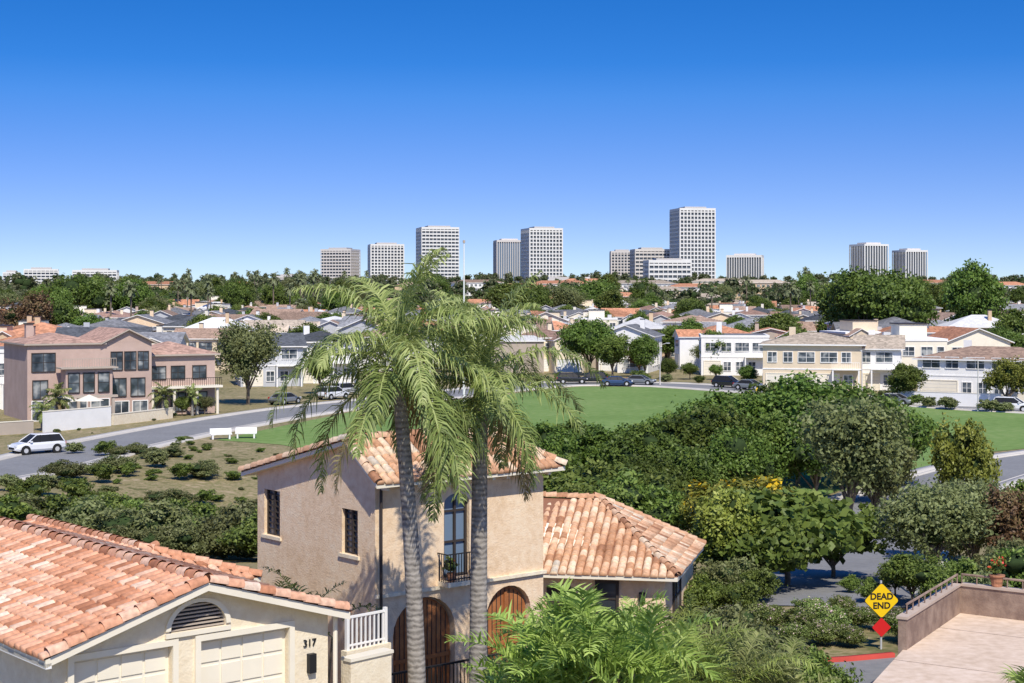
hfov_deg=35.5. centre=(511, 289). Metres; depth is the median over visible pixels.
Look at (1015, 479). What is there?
sidewalk
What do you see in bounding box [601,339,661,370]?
windows
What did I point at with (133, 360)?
windows
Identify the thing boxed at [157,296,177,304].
eucalyptus tree
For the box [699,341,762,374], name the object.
windows
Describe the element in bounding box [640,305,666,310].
roof
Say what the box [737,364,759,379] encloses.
tree
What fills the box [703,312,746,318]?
roof
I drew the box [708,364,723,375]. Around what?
tree
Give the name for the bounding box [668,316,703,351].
tree
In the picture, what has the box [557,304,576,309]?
neighbourhood tree
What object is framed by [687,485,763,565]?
citrus tree
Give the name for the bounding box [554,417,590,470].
laurel tree
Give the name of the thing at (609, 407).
park lawn
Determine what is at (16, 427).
stucco garden wall
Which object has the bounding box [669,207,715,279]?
high-rise building
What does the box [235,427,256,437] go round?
park bench
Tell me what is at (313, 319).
roof
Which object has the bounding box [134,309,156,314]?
neighbourhood tree
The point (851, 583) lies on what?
bush
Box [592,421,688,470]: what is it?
laurel tree
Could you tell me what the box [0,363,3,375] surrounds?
windows
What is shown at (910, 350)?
windows
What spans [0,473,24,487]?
shrub
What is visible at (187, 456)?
slope shrub
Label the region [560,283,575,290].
eucalyptus tree
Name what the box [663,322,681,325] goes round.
walls
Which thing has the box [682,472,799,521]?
yellow flowering tree
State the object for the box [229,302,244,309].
neighbourhood tree
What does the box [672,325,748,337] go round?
roof
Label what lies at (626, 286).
apartment block
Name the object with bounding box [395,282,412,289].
apartment block
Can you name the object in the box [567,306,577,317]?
walls
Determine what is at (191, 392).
palm
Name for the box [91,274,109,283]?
eucalyptus tree
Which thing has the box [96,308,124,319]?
walls
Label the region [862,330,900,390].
walls
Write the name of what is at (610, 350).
tree
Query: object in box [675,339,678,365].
windows
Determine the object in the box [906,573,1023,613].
terrace handrail
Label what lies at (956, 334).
roof
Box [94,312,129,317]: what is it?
roof
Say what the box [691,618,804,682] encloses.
shrub
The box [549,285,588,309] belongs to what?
eucalyptus tree
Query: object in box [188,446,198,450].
slope shrub
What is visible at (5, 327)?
roof
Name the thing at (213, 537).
slope shrub
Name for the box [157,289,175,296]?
eucalyptus tree
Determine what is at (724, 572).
bush
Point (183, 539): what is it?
slope shrub
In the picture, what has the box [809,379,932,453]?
laurel tree
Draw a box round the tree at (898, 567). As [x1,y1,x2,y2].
[878,551,944,605]
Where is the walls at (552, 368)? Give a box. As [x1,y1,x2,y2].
[543,323,583,372]
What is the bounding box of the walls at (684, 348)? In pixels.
[675,336,698,366]
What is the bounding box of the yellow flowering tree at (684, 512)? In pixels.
[677,485,715,528]
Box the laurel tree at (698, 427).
[650,400,755,466]
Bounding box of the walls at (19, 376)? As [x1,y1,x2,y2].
[4,342,218,419]
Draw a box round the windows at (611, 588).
[547,577,681,613]
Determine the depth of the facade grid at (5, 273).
1899.16 m
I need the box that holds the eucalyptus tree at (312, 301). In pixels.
[297,296,320,308]
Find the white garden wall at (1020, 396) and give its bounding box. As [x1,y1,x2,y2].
[1005,392,1023,400]
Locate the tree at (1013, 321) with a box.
[992,307,1023,334]
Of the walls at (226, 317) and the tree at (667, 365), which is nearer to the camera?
the tree at (667, 365)
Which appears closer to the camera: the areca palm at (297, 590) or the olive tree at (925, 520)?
the areca palm at (297, 590)
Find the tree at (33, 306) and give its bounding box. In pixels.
[0,288,57,326]
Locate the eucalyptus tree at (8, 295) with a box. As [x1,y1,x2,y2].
[0,291,22,308]
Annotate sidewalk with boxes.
[0,381,869,457]
[16,384,1023,479]
[719,450,1023,607]
[911,475,1023,594]
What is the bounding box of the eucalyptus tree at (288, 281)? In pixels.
[279,276,299,292]
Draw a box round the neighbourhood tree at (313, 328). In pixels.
[282,321,329,332]
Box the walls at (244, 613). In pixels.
[0,591,327,682]
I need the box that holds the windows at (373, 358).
[358,342,411,370]
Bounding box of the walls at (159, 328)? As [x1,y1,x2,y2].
[156,325,185,344]
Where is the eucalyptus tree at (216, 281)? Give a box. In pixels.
[205,276,222,291]
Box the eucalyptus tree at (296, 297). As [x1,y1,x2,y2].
[284,292,300,304]
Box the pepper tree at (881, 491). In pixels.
[830,437,923,512]
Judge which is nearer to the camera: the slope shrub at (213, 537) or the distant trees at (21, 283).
the slope shrub at (213, 537)
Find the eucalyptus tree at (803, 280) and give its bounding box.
[792,271,820,293]
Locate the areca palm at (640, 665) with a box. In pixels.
[513,587,724,682]
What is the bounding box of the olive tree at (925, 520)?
[869,476,1003,562]
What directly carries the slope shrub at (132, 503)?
on the ground at (232, 398)
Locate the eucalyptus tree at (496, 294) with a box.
[478,280,532,309]
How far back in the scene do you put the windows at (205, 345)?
278.40 m
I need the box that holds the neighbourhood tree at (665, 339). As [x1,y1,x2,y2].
[658,322,680,357]
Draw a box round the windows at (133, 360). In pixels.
[31,351,207,420]
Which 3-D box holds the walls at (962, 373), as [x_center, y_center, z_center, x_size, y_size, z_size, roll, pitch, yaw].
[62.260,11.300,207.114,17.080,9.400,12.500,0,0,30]
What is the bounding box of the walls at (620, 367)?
[584,319,661,372]
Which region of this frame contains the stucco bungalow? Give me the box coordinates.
[543,491,705,634]
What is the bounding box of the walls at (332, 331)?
[326,330,337,334]
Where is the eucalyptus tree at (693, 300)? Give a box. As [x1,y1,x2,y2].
[681,297,708,305]
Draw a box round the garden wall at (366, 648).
[341,642,390,682]
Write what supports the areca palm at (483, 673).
on the ground at (232, 398)
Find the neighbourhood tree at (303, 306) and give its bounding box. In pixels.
[293,304,316,308]
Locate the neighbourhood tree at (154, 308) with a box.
[142,305,161,312]
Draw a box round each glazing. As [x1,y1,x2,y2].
[25,273,57,282]
[73,272,115,281]
[648,263,689,281]
[727,257,760,278]
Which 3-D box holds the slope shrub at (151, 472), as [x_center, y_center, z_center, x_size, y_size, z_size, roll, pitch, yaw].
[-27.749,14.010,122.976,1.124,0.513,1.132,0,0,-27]
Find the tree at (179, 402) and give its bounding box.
[173,395,190,414]
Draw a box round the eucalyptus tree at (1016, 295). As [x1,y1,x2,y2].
[1006,285,1023,303]
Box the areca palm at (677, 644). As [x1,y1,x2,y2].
[591,612,711,682]
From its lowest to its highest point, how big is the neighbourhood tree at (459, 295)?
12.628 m
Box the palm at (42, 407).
[28,399,54,430]
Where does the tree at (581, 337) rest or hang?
on the ground at (232, 398)
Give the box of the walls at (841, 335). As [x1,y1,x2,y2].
[822,318,878,338]
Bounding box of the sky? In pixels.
[0,0,1023,283]
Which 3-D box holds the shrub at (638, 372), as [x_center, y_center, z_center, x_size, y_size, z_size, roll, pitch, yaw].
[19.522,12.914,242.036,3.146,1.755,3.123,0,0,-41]
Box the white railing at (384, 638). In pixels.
[345,607,387,650]
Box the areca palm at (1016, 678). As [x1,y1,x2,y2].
[994,664,1023,682]
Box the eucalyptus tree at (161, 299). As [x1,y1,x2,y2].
[136,295,176,309]
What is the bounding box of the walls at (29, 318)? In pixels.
[26,315,31,322]
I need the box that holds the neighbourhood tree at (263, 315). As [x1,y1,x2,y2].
[253,311,282,319]
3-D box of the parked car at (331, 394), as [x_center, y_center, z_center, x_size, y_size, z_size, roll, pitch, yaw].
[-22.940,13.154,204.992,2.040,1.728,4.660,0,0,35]
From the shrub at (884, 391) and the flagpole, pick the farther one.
the shrub at (884, 391)
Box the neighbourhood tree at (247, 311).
[235,307,264,313]
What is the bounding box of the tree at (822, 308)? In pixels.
[813,280,842,329]
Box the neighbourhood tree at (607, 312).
[585,309,617,321]
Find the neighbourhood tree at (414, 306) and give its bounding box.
[404,300,426,309]
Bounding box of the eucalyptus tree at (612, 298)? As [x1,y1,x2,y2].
[591,287,626,308]
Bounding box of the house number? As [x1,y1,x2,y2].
[303,638,316,646]
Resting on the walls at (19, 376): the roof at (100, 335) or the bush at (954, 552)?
the roof at (100, 335)
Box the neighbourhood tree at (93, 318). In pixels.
[69,312,102,325]
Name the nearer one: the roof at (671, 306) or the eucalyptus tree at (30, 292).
the roof at (671, 306)
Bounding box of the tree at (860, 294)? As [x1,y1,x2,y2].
[821,265,922,323]
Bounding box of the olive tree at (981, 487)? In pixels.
[937,471,1011,561]
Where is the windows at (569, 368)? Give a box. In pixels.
[544,343,580,371]
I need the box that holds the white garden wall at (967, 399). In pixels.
[898,391,1000,406]
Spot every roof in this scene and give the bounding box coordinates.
[0,322,60,338]
[0,323,222,388]
[0,325,13,331]
[0,333,38,345]
[13,321,34,329]
[18,320,49,324]
[55,327,152,336]
[57,323,77,326]
[68,319,155,330]
[73,305,102,311]
[84,308,102,313]
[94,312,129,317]
[107,311,135,315]
[114,306,135,311]
[122,314,173,324]
[137,332,189,343]
[154,310,177,317]
[163,315,196,326]
[165,314,188,320]
[167,307,195,310]
[171,307,204,314]
[174,299,199,305]
[174,328,235,338]
[185,317,250,330]
[195,302,211,307]
[196,302,231,308]
[196,303,230,309]
[204,310,224,315]
[211,314,254,319]
[219,308,241,313]
[235,314,262,320]
[244,320,320,329]
[245,323,289,332]
[250,309,303,315]
[254,301,275,306]
[266,305,296,308]
[270,333,307,346]
[276,311,330,319]
[298,316,327,324]
[304,331,353,342]
[317,320,339,329]
[323,316,341,320]
[326,306,359,312]
[335,319,386,330]
[337,316,369,327]
[467,299,486,303]
[471,323,545,341]
[501,319,553,329]
[508,310,530,315]
[522,328,564,340]
[534,311,569,321]
[544,311,578,321]
[545,305,582,310]
[548,310,587,316]
[552,321,566,330]
[574,311,588,319]
[579,309,617,319]
[581,300,593,307]
[601,308,640,313]
[606,310,631,318]
[610,324,664,354]
[611,317,666,328]
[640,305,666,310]
[646,311,680,317]
[653,314,669,321]
[659,303,675,308]
[661,315,722,322]
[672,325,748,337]
[679,309,709,315]
[699,333,769,337]
[701,318,758,327]
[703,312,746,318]
[709,304,719,308]
[712,303,743,311]
[719,306,755,310]
[729,309,782,314]
[731,313,759,319]
[733,303,745,305]
[749,327,788,337]
[752,306,769,313]
[753,322,816,331]
[758,332,865,345]
[779,305,811,309]
[789,308,809,310]
[791,314,808,318]
[793,306,817,310]
[793,311,817,315]
[800,314,823,320]
[819,319,881,336]
[830,317,927,329]
[853,335,904,349]
[878,322,954,332]
[882,323,947,340]
[912,346,1023,361]
[924,312,954,321]
[927,320,945,325]
[927,327,1014,342]
[936,315,998,327]
[1000,304,1023,309]
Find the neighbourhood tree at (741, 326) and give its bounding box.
[731,322,750,330]
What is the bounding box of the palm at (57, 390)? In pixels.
[42,382,74,410]
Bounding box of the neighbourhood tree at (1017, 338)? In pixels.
[981,325,1023,347]
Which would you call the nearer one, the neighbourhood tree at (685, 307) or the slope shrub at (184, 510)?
the slope shrub at (184, 510)
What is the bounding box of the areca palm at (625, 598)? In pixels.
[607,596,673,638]
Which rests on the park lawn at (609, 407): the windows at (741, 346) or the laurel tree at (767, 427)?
the laurel tree at (767, 427)
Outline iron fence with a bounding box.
[391,653,506,682]
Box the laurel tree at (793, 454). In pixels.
[769,405,846,490]
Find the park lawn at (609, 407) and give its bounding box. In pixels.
[219,386,1023,497]
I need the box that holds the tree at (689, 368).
[679,362,699,379]
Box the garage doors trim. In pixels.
[0,597,337,682]
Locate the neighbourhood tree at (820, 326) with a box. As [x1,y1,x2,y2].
[815,317,828,331]
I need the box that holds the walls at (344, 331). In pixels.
[338,330,370,333]
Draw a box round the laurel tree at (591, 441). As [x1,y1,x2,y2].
[573,421,653,472]
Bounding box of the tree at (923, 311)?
[868,265,940,325]
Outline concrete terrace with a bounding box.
[873,613,1023,682]
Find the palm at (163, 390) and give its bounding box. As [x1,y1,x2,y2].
[147,382,177,408]
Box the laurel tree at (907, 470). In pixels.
[884,457,914,504]
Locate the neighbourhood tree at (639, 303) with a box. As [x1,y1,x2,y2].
[628,298,654,307]
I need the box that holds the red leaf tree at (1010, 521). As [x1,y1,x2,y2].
[979,481,1023,546]
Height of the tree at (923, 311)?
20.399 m
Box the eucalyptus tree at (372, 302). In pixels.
[356,298,386,306]
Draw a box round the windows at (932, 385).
[919,356,1023,394]
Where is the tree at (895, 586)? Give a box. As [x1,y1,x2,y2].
[873,562,904,595]
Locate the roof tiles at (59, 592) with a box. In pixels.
[0,516,351,660]
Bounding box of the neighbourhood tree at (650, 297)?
[641,293,664,306]
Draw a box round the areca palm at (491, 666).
[444,600,596,682]
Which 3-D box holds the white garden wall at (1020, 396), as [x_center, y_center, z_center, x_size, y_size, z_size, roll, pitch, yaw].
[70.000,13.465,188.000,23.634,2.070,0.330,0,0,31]
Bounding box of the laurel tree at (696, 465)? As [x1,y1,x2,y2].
[666,441,731,487]
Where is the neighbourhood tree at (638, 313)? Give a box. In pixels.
[624,309,654,321]
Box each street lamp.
[659,343,669,384]
[860,350,862,390]
[963,358,978,411]
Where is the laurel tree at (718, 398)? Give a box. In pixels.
[667,387,773,431]
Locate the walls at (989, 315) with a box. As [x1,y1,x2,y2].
[980,310,991,330]
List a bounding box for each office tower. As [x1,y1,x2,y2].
[320,247,359,282]
[368,243,403,282]
[416,226,458,278]
[493,239,520,282]
[521,227,562,280]
[609,250,629,276]
[630,247,668,278]
[849,242,888,275]
[892,248,927,279]
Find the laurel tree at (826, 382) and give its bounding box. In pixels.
[813,375,857,478]
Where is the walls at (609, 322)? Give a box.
[579,320,616,324]
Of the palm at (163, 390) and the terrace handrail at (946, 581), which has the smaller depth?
the terrace handrail at (946, 581)
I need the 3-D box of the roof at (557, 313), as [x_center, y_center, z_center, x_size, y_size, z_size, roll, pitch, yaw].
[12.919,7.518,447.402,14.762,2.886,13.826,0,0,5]
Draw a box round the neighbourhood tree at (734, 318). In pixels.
[723,314,744,324]
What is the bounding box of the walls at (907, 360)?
[902,341,946,366]
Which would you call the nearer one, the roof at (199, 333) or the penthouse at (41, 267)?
the roof at (199, 333)
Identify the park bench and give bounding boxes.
[210,428,231,439]
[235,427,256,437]
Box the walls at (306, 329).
[303,326,357,383]
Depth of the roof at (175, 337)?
236.03 m
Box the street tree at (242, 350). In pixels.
[212,318,288,403]
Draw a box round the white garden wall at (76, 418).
[42,406,110,431]
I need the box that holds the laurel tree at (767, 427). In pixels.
[744,408,814,482]
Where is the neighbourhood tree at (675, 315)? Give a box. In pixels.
[666,313,691,318]
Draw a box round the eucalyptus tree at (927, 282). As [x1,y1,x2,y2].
[917,277,934,289]
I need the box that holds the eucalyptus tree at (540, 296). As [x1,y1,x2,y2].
[516,283,552,306]
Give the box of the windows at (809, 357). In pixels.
[762,351,862,387]
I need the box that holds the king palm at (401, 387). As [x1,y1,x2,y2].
[266,247,548,682]
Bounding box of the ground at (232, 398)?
[0,284,1023,656]
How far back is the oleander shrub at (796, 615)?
50.80 m
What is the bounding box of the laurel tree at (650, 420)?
[640,409,676,430]
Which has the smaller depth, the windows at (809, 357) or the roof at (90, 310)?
the windows at (809, 357)
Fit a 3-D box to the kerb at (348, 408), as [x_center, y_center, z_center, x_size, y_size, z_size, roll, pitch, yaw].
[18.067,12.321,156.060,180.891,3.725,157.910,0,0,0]
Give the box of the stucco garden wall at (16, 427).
[0,420,33,434]
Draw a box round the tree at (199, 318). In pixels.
[182,312,217,327]
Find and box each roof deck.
[0,539,349,667]
[160,553,260,581]
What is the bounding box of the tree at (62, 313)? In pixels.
[41,297,87,324]
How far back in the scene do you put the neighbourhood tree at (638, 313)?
406.13 m
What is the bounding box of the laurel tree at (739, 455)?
[706,423,789,487]
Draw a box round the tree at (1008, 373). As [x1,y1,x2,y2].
[981,355,1023,395]
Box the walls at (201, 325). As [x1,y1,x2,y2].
[186,323,229,369]
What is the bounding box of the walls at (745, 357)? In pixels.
[699,322,768,375]
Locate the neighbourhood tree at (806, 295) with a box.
[801,290,817,301]
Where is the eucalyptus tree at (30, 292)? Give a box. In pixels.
[20,290,41,300]
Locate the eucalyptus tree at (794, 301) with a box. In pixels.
[777,296,808,306]
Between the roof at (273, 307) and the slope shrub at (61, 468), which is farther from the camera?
the roof at (273, 307)
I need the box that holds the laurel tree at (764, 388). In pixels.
[721,380,778,402]
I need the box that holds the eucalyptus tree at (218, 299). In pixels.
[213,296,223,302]
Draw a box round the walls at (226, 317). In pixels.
[225,312,229,322]
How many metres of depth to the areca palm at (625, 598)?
44.88 m
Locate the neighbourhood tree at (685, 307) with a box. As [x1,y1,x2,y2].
[671,300,711,313]
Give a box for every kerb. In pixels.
[0,382,871,459]
[15,384,1023,476]
[828,652,894,661]
[856,453,1023,497]
[900,474,1023,600]
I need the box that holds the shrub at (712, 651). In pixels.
[633,621,822,682]
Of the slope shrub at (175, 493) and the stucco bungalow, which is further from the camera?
the slope shrub at (175, 493)
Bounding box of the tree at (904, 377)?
[884,361,931,393]
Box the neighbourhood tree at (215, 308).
[209,304,228,311]
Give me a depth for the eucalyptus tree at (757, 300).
573.59 m
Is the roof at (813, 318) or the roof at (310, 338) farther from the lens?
the roof at (813, 318)
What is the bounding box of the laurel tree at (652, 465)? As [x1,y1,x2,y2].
[618,453,693,484]
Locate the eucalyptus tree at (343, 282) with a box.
[335,277,359,291]
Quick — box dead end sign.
[865,580,897,648]
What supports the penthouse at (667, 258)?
on the facade grid at (646, 269)
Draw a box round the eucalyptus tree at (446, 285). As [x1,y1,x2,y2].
[418,272,450,292]
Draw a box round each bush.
[542,450,607,491]
[543,457,636,497]
[543,481,599,497]
[547,467,649,490]
[587,483,639,508]
[591,477,688,529]
[628,472,693,532]
[683,572,731,613]
[690,562,745,586]
[704,556,761,574]
[712,580,766,610]
[734,566,787,600]
[836,574,863,591]
[852,575,890,597]
[886,481,946,552]
[912,561,965,598]
[932,480,986,559]
[936,556,979,578]
[962,570,1006,584]
[972,536,1023,568]
[975,553,1018,586]
[989,546,1023,587]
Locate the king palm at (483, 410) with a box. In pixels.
[346,269,606,682]
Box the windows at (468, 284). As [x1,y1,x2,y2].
[458,284,480,294]
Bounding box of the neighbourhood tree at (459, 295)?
[441,292,467,303]
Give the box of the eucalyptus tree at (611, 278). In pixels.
[596,272,621,288]
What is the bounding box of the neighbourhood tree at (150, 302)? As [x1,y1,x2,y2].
[138,296,167,309]
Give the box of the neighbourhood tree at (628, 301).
[624,297,640,303]
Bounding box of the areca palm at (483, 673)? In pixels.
[469,667,520,682]
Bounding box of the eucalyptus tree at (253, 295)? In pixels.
[220,279,257,305]
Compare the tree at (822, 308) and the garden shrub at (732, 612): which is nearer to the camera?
the garden shrub at (732, 612)
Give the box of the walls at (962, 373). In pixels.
[917,340,1023,395]
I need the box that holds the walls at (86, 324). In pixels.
[84,322,89,326]
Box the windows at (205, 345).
[188,342,223,364]
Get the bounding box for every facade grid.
[3,272,19,283]
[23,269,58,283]
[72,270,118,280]
[643,260,691,280]
[726,255,763,278]
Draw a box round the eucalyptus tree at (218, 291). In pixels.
[213,285,225,295]
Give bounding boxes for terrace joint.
[893,627,1021,673]
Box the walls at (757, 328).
[755,323,777,338]
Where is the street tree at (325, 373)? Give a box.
[306,345,334,384]
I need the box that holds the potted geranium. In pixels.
[984,555,1007,574]
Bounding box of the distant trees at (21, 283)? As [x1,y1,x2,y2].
[0,270,1023,311]
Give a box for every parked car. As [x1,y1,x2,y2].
[268,392,301,404]
[318,386,348,399]
[332,382,359,394]
[556,372,587,383]
[581,372,606,382]
[602,376,632,386]
[625,375,655,384]
[711,375,738,387]
[733,379,766,389]
[882,393,912,404]
[993,396,1023,410]
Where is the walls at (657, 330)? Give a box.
[649,312,664,359]
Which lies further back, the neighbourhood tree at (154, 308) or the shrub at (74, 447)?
the neighbourhood tree at (154, 308)
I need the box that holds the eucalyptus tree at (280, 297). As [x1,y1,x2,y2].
[258,281,288,304]
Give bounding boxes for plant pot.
[989,573,1004,586]
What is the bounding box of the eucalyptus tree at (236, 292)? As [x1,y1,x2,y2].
[221,277,253,305]
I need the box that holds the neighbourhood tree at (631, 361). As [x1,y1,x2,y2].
[625,348,642,370]
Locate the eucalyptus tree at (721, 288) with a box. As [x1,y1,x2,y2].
[715,284,736,294]
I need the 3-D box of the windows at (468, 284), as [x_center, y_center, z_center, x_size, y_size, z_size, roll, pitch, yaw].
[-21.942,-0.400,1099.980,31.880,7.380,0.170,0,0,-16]
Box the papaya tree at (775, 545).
[702,516,819,571]
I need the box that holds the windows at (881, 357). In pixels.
[862,350,901,390]
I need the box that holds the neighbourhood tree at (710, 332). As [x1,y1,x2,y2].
[698,327,728,357]
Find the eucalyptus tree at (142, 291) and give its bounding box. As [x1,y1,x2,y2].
[106,277,151,309]
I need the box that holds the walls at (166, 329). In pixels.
[163,310,208,331]
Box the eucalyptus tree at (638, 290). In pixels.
[628,277,664,302]
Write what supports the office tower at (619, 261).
on the ground at (232, 398)
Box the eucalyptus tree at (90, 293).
[45,273,117,309]
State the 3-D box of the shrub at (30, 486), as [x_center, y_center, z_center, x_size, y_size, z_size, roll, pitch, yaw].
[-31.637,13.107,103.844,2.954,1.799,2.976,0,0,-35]
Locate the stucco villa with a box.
[238,427,567,682]
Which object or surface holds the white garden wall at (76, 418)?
on the ground at (232, 398)
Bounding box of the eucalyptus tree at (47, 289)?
[44,285,57,297]
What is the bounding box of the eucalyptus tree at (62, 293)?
[48,287,73,305]
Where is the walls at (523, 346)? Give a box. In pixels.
[474,338,543,372]
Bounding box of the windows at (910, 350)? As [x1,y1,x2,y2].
[902,346,944,355]
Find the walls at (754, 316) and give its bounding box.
[746,306,767,317]
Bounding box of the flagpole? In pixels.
[463,240,464,401]
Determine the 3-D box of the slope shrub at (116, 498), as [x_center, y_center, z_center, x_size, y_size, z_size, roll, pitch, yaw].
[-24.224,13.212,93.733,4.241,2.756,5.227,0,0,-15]
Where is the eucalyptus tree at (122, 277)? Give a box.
[114,273,149,285]
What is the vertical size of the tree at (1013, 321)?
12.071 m
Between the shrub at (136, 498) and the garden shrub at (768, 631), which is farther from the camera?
the shrub at (136, 498)
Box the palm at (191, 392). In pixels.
[179,383,202,415]
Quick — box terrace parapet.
[896,581,1023,654]
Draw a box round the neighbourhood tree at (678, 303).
[674,301,692,308]
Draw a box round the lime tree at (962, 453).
[926,412,1002,492]
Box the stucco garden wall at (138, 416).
[111,407,172,424]
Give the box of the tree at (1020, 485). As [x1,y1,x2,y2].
[1001,479,1023,501]
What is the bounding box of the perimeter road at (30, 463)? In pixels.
[0,382,1019,475]
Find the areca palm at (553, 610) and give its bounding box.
[490,576,670,682]
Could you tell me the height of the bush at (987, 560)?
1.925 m
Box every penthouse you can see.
[31,267,51,268]
[82,268,109,269]
[548,277,568,278]
[653,258,681,259]
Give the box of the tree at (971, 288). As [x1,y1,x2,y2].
[938,258,1011,321]
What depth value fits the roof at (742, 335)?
262.13 m
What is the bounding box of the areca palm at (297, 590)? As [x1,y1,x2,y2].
[261,566,382,682]
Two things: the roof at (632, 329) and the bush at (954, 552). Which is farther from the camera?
the roof at (632, 329)
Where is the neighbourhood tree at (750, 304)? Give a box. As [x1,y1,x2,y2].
[746,300,759,306]
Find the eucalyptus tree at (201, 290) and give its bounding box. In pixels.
[194,280,222,294]
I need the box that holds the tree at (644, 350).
[626,334,662,372]
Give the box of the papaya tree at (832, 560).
[804,496,887,576]
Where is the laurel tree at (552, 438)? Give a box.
[516,419,588,471]
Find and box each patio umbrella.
[48,396,75,407]
[76,395,102,400]
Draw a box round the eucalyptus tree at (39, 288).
[31,282,47,297]
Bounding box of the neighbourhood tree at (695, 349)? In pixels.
[689,345,698,358]
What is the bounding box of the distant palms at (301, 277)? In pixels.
[59,266,1008,316]
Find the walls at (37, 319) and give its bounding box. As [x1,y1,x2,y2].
[34,316,40,323]
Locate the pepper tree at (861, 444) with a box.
[784,388,921,509]
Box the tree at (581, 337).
[554,316,616,372]
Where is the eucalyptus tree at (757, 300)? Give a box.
[747,294,774,308]
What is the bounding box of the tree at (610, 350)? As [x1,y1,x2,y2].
[594,331,630,375]
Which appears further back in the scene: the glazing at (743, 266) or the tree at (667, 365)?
the glazing at (743, 266)
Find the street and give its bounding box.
[832,657,895,682]
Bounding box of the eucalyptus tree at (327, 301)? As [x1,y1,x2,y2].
[318,286,359,308]
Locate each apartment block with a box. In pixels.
[145,281,185,290]
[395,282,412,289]
[450,280,503,295]
[534,280,583,285]
[619,280,677,290]
[620,292,630,298]
[659,286,685,295]
[670,283,707,292]
[675,293,719,299]
[691,279,740,283]
[737,280,789,296]
[927,280,941,283]
[999,282,1023,290]
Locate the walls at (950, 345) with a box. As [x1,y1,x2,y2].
[947,342,1009,350]
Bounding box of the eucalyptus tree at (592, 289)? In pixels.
[574,277,624,302]
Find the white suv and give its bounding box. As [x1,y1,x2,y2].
[7,432,65,454]
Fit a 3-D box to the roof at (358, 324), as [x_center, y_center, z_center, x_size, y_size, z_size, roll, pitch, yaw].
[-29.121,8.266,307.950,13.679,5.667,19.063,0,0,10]
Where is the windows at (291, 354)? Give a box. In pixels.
[235,349,297,386]
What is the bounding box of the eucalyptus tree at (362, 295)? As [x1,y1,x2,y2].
[352,290,368,303]
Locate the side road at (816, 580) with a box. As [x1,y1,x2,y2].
[756,454,1023,607]
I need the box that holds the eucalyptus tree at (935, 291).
[929,281,947,311]
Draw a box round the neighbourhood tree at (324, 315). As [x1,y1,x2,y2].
[316,311,351,318]
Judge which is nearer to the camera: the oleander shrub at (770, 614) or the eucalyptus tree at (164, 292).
the oleander shrub at (770, 614)
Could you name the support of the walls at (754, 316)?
on the ground at (232, 398)
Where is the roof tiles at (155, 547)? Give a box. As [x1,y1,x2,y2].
[23,514,262,579]
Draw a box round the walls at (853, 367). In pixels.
[763,327,861,390]
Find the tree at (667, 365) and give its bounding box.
[658,358,678,374]
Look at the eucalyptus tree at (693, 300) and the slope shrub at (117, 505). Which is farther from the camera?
the eucalyptus tree at (693, 300)
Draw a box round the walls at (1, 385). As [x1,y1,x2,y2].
[0,353,3,409]
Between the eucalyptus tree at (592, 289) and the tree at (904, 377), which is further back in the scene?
the eucalyptus tree at (592, 289)
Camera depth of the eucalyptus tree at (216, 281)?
778.95 m
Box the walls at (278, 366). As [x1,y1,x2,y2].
[235,328,302,386]
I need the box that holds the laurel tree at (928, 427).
[884,397,947,459]
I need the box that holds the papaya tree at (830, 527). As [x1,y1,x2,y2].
[722,485,868,585]
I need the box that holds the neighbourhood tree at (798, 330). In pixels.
[778,325,811,337]
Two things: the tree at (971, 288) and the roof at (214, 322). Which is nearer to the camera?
the roof at (214, 322)
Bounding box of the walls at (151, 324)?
[136,310,163,326]
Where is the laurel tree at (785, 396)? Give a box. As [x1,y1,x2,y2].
[742,368,839,485]
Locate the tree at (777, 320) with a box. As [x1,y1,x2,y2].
[747,311,805,331]
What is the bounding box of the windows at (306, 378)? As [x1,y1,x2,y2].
[303,347,353,382]
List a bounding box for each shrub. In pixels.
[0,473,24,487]
[0,493,41,520]
[3,477,50,497]
[11,492,34,499]
[16,495,52,516]
[30,472,61,494]
[35,492,80,518]
[36,459,87,478]
[49,498,140,531]
[58,477,95,498]
[64,441,85,451]
[67,491,132,519]
[75,494,109,502]
[84,490,110,498]
[85,463,116,480]
[90,454,140,472]
[91,440,116,453]
[91,498,205,534]
[96,484,116,491]
[97,444,129,454]
[98,502,138,514]
[103,524,151,541]
[112,478,121,483]
[112,500,143,510]
[118,461,140,474]
[118,497,188,515]
[126,442,149,453]
[132,496,148,503]
[135,523,177,548]
[138,446,168,457]
[143,449,169,465]
[143,488,200,502]
[145,469,158,475]
[145,475,158,480]
[159,517,210,555]
[160,497,223,519]
[163,445,185,456]
[166,516,197,533]
[167,463,193,477]
[170,442,180,445]
[174,436,185,439]
[176,507,199,518]
[183,454,193,458]
[185,440,194,444]
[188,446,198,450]
[189,459,221,478]
[192,488,216,502]
[195,499,255,558]
[197,522,215,555]
[201,444,212,449]
[201,506,256,557]
[205,509,257,560]
[209,494,225,500]
[214,509,257,556]
[223,470,241,478]
[224,458,238,462]
[234,496,247,502]
[247,498,257,505]
[256,447,265,451]
[488,652,533,682]
[593,370,610,376]
[620,621,715,680]
[629,370,650,377]
[658,373,672,381]
[662,605,757,657]
[691,376,705,382]
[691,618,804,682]
[697,602,785,646]
[716,631,840,682]
[724,624,815,673]
[745,601,784,626]
[770,640,839,671]
[774,622,815,642]
[780,605,822,627]
[790,596,829,608]
[795,648,864,682]
[798,601,851,625]
[804,618,837,643]
[826,594,858,610]
[831,622,867,644]
[845,605,874,627]
[871,606,902,625]
[877,389,889,395]
[884,615,897,637]
[907,394,922,404]
[919,396,936,406]
[936,396,960,408]
[976,399,999,409]
[996,402,1014,410]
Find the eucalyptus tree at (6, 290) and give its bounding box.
[0,287,16,296]
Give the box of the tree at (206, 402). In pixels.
[195,396,215,413]

